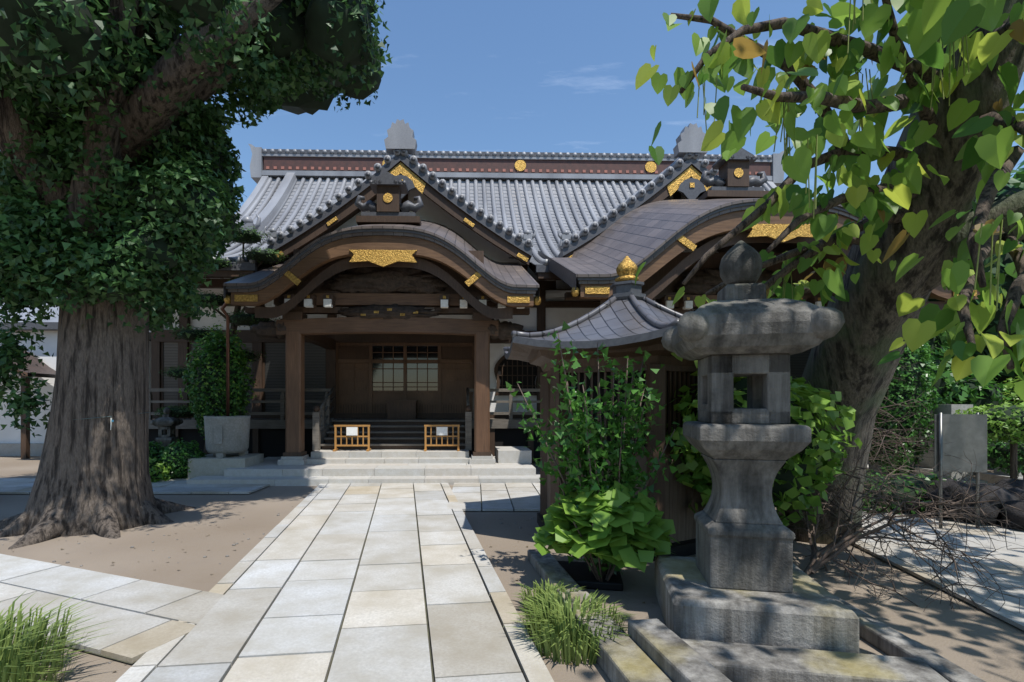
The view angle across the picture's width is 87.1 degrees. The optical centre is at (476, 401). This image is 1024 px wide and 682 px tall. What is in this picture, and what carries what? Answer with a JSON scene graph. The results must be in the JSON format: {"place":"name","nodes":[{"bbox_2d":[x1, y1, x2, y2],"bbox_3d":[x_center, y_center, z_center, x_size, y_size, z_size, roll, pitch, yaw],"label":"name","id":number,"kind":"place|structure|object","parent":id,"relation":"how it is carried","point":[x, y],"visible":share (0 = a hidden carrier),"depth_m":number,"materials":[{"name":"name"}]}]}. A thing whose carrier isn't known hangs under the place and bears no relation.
{"place":"outdoors","nodes":[
{"label":"outdoors","id":0,"kind":"place"},
{"bbox_2d":[0,593,118,681],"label":"grass","id":1,"kind":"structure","parent":0,"point":[20,659],"depth_m":2.96,"materials":[{"name":"green plant"}]},
{"bbox_2d":[151,279,810,418],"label":"temple walls","id":2,"kind":"structure","parent":0,"point":[366,375],"depth_m":14.53,"materials":[{"name":"brown wood"}]},
{"bbox_2d":[203,144,783,280],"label":"temple roof","id":3,"kind":"structure","parent":2,"relation":"on","point":[546,196],"depth_m":19.59,"materials":[{"name":"grey tile"}]},
{"bbox_2d":[264,119,741,288],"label":"temple gables","id":4,"kind":"object","parent":3,"relation":"attached to","point":[679,177],"visible":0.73,"depth_m":13.58,"materials":[{"name":"grey tile"}]},
{"bbox_2d":[0,456,1023,681],"bbox_3d":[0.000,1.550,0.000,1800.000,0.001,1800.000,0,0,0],"label":"ground","id":5,"kind":"structure","parent":0,"point":[981,644],"depth_m":5.00,"materials":[{"name":"soil"}]},
{"bbox_2d":[0,297,150,458],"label":"building","id":6,"kind":"structure","parent":5,"relation":"on","point":[24,443],"depth_m":15.50,"materials":[{"name":"paint"}]},
{"bbox_2d":[0,554,223,663],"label":"paved path","id":7,"kind":"structure","parent":5,"relation":"on","point":[149,614],"depth_m":4.02,"materials":[{"name":"stone"}]},
{"bbox_2d":[0,478,269,493],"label":"cross path","id":8,"kind":"structure","parent":5,"relation":"on","point":[25,486],"depth_m":9.44,"materials":[{"name":"stone"}]},
{"bbox_2d":[149,441,164,462],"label":"ball bush","id":9,"kind":"object","parent":5,"relation":"on","point":[154,450],"visible":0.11,"depth_m":10.82,"materials":[{"name":"green plant"}]},
{"bbox_2d":[149,457,170,482],"bbox_3d":[-6.311,1.339,10.208,0.980,0.640,0.794,0,0,0],"label":"bush","id":10,"kind":"object","parent":5,"relation":"on","point":[157,472],"visible":0.3,"depth_m":10.13,"materials":[{"name":"green plant"}]},
{"bbox_2d":[150,407,182,471],"bbox_3d":[-6.900,0.830,12.000,0.552,1.439,0.552,0,0,-5],"label":"stone lantern","id":11,"kind":"object","parent":5,"relation":"on","point":[166,423],"visible":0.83,"depth_m":11.88,"materials":[{"name":"grey stone"}]},
{"bbox_2d":[157,438,205,479],"bbox_3d":[-5.846,1.181,10.696,0.870,0.929,0.902,0,0,0],"label":"ball bush","id":12,"kind":"object","parent":5,"relation":"on","point":[177,455],"visible":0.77,"depth_m":10.47,"materials":[{"name":"green plant"}]},
{"bbox_2d":[0,0,392,548],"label":"tree","id":13,"kind":"object","parent":5,"relation":"on","point":[29,266],"depth_m":6.34,"materials":[{"name":"green plant"}]},
{"bbox_2d":[182,325,256,435],"bbox_3d":[-5.550,-0.044,11.622,1.357,3.188,1.380,0,0,0],"label":"columnar shrub","id":14,"kind":"object","parent":5,"relation":"on","point":[217,351],"visible":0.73,"depth_m":11.25,"materials":[{"name":"green plant"}]},
{"bbox_2d":[178,323,256,439],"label":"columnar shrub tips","id":15,"kind":"object","parent":14,"relation":"on","point":[223,381],"visible":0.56,"depth_m":11.22,"materials":[{"name":"green plant"}]},
{"bbox_2d":[153,226,287,454],"bbox_3d":[-5.915,-1.272,12.508,3.011,5.676,1.514,0,0,0],"label":"pruned pine","id":16,"kind":"object","parent":5,"relation":"on","point":[238,317],"visible":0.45,"depth_m":12.39,"materials":[{"name":"green plant"}]},
{"bbox_2d":[188,303,263,478],"bbox_3d":[-5.079,-0.335,10.985,1.100,3.770,1.000,0,0,-2],"label":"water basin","id":17,"kind":"object","parent":5,"relation":"on","point":[227,434],"visible":0.88,"depth_m":10.63,"materials":[{"name":"stone"}]},
{"bbox_2d":[2,506,655,681],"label":"ground litter","id":18,"kind":"object","parent":5,"relation":"on","point":[248,539],"visible":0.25,"depth_m":5.70,"materials":[{"name":"brown plant"}]},
{"bbox_2d":[116,483,553,681],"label":"path","id":19,"kind":"structure","parent":5,"relation":"on","point":[374,582],"depth_m":3.94,"materials":[{"name":"stone"}]},
{"bbox_2d":[447,483,539,510],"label":"pavement","id":20,"kind":"structure","parent":5,"relation":"on","point":[500,496],"depth_m":8.51,"materials":[{"name":"stone"}]},
{"bbox_2d":[186,446,924,485],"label":"stone steps","id":21,"kind":"structure","parent":5,"relation":"on","point":[508,464],"depth_m":10.39,"materials":[{"name":"grey stone"}]},
{"bbox_2d":[312,387,471,450],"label":"entrance steps","id":22,"kind":"structure","parent":21,"relation":"on","point":[397,434],"depth_m":12.38,"materials":[{"name":"grey stone"}]},
{"bbox_2d":[333,425,459,451],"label":"porch barriers","id":23,"kind":"object","parent":21,"relation":"on","point":[441,430],"visible":0.56,"depth_m":11.74,"materials":[{"name":"orange wood"}]},
{"bbox_2d":[223,148,980,456],"bbox_3d":[2.209,-2.172,12.126,14.340,6.605,5.000,0,0,-1],"label":"temple porch","id":24,"kind":"object","parent":21,"relation":"on","point":[395,280],"visible":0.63,"depth_m":11.12,"materials":[{"name":"brown wood"}]},
{"bbox_2d":[504,587,636,665],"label":"grass","id":25,"kind":"structure","parent":5,"relation":"on","point":[553,624],"depth_m":3.36,"materials":[{"name":"green plant"}]},
{"bbox_2d":[506,321,684,581],"bbox_3d":[1.061,0.450,4.511,1.524,2.209,1.044,0,0,-15],"label":"tall shrub","id":26,"kind":"object","parent":5,"relation":"on","point":[610,527],"visible":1,"depth_m":4.42,"materials":[{"name":"green plant"}]},
{"bbox_2d":[503,256,711,560],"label":"small pavilion","id":27,"kind":"structure","parent":5,"relation":"on","point":[628,318],"depth_m":5.57,"materials":[{"name":"wood"}]},
{"bbox_2d":[527,549,985,681],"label":"kerb stones","id":28,"kind":"object","parent":5,"relation":"on","point":[652,650],"visible":0.66,"depth_m":2.98,"materials":[{"name":"stone"}]},
{"bbox_2d":[655,240,858,652],"bbox_3d":[1.830,0.217,3.720,1.022,2.665,1.022,0,0,12],"label":"stone lantern","id":29,"kind":"object","parent":5,"relation":"on","point":[741,577],"visible":1,"depth_m":3.45,"materials":[{"name":"grey stone"}]},
{"bbox_2d":[665,370,862,525],"bbox_3d":[2.753,0.519,5.295,1.768,2.062,1.373,0,0,0],"label":"shrub","id":30,"kind":"object","parent":5,"relation":"on","point":[796,477],"visible":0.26,"depth_m":4.97,"materials":[{"name":"green plant"}]},
{"bbox_2d":[635,0,1023,545],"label":"tree","id":31,"kind":"object","parent":5,"relation":"on","point":[924,26],"depth_m":3.67,"materials":[{"name":"green plant"}]},
{"bbox_2d":[697,0,1023,310],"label":"catalpa pods","id":32,"kind":"object","parent":31,"relation":"hanging from","point":[861,123],"visible":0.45,"depth_m":3.30,"materials":[{"name":"green plant"}]},
{"bbox_2d":[778,362,1023,616],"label":"bare shrub","id":33,"kind":"object","parent":5,"relation":"on","point":[837,546],"visible":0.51,"depth_m":4.72,"materials":[{"name":"brown plant"}]},
{"bbox_2d":[869,341,939,476],"bbox_3d":[7.449,0.023,9.596,1.223,3.054,1.223,0,0,0],"label":"shrub","id":34,"kind":"object","parent":5,"relation":"on","point":[899,391],"visible":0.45,"depth_m":9.25,"materials":[{"name":"green plant"}]},
{"bbox_2d":[862,467,964,514],"bbox_3d":[6.026,1.319,7.611,2.599,0.715,1.350,0,0,0],"label":"bush","id":35,"kind":"object","parent":5,"relation":"on","point":[911,483],"visible":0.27,"depth_m":7.33,"materials":[{"name":"green plant"}]},
{"bbox_2d":[852,510,1023,630],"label":"lane pavement","id":36,"kind":"structure","parent":5,"relation":"on","point":[1008,612],"depth_m":5.09,"materials":[{"name":"grey stone"}]},
{"bbox_2d":[934,413,986,528],"bbox_3d":[5.748,0.840,6.400,0.519,1.420,0.109,0,0,10],"label":"sign board","id":37,"kind":"object","parent":36,"relation":"on","point":[966,434],"visible":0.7,"depth_m":6.38,"materials":[{"name":"metal"}]},
{"bbox_2d":[865,404,1022,485],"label":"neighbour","id":38,"kind":"structure","parent":5,"relation":"on","point":[987,478],"depth_m":9.52,"materials":[{"name":"tile"}]},
{"bbox_2d":[896,478,1023,529],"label":"lava rocks","id":39,"kind":"object","parent":5,"relation":"on","point":[1010,498],"visible":0.59,"depth_m":6.66,"materials":[{"name":"grey stone"}]},
{"bbox_2d":[913,331,1013,462],"bbox_3d":[9.341,-0.281,11.496,2.890,3.662,2.894,0,0,0],"label":"shrub","id":40,"kind":"object","parent":5,"relation":"on","point":[965,390],"visible":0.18,"depth_m":10.52,"materials":[{"name":"green plant"}]},
{"bbox_2d":[927,170,1023,437],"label":"tree","id":41,"kind":"object","parent":5,"relation":"on","point":[1007,190],"visible":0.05,"depth_m":11.73,"materials":[{"name":"green plant"}]},
{"bbox_2d":[954,402,1023,478],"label":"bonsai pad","id":42,"kind":"object","parent":5,"relation":"on","point":[1005,421],"visible":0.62,"depth_m":7.44,"materials":[{"name":"green plant"}]},
{"bbox_2d":[987,438,1023,479],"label":"shrub","id":43,"kind":"object","parent":5,"relation":"on","point":[998,454],"visible":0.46,"depth_m":8.25,"materials":[{"name":"green plant"}]},
{"bbox_2d":[1001,376,1023,404],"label":"hedge","id":44,"kind":"object","parent":5,"relation":"on","point":[1009,385],"visible":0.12,"depth_m":10.69,"materials":[{"name":"green plant"}]},
{"bbox_2d":[1010,160,1023,188],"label":"tree","id":45,"kind":"object","parent":5,"relation":"on","point":[1021,170],"depth_m":16.18,"materials":[{"name":"green plant"}]},
{"bbox_2d":[149,388,917,462],"bbox_3d":[1.748,0.610,14.054,22.470,1.880,1.120,0,0,-1],"label":"temple veranda","id":46,"kind":"object","parent":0,"point":[266,437],"visible":0.13,"depth_m":13.45,"materials":[{"name":"brown wood"}]},
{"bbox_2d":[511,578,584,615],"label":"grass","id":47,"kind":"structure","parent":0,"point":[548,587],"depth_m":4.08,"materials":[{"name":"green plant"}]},
{"bbox_2d":[179,0,1023,207],"label":"sky","id":48,"kind":"structure","parent":0,"point":[558,76],"materials":[{"name":"blue"}]}
]}

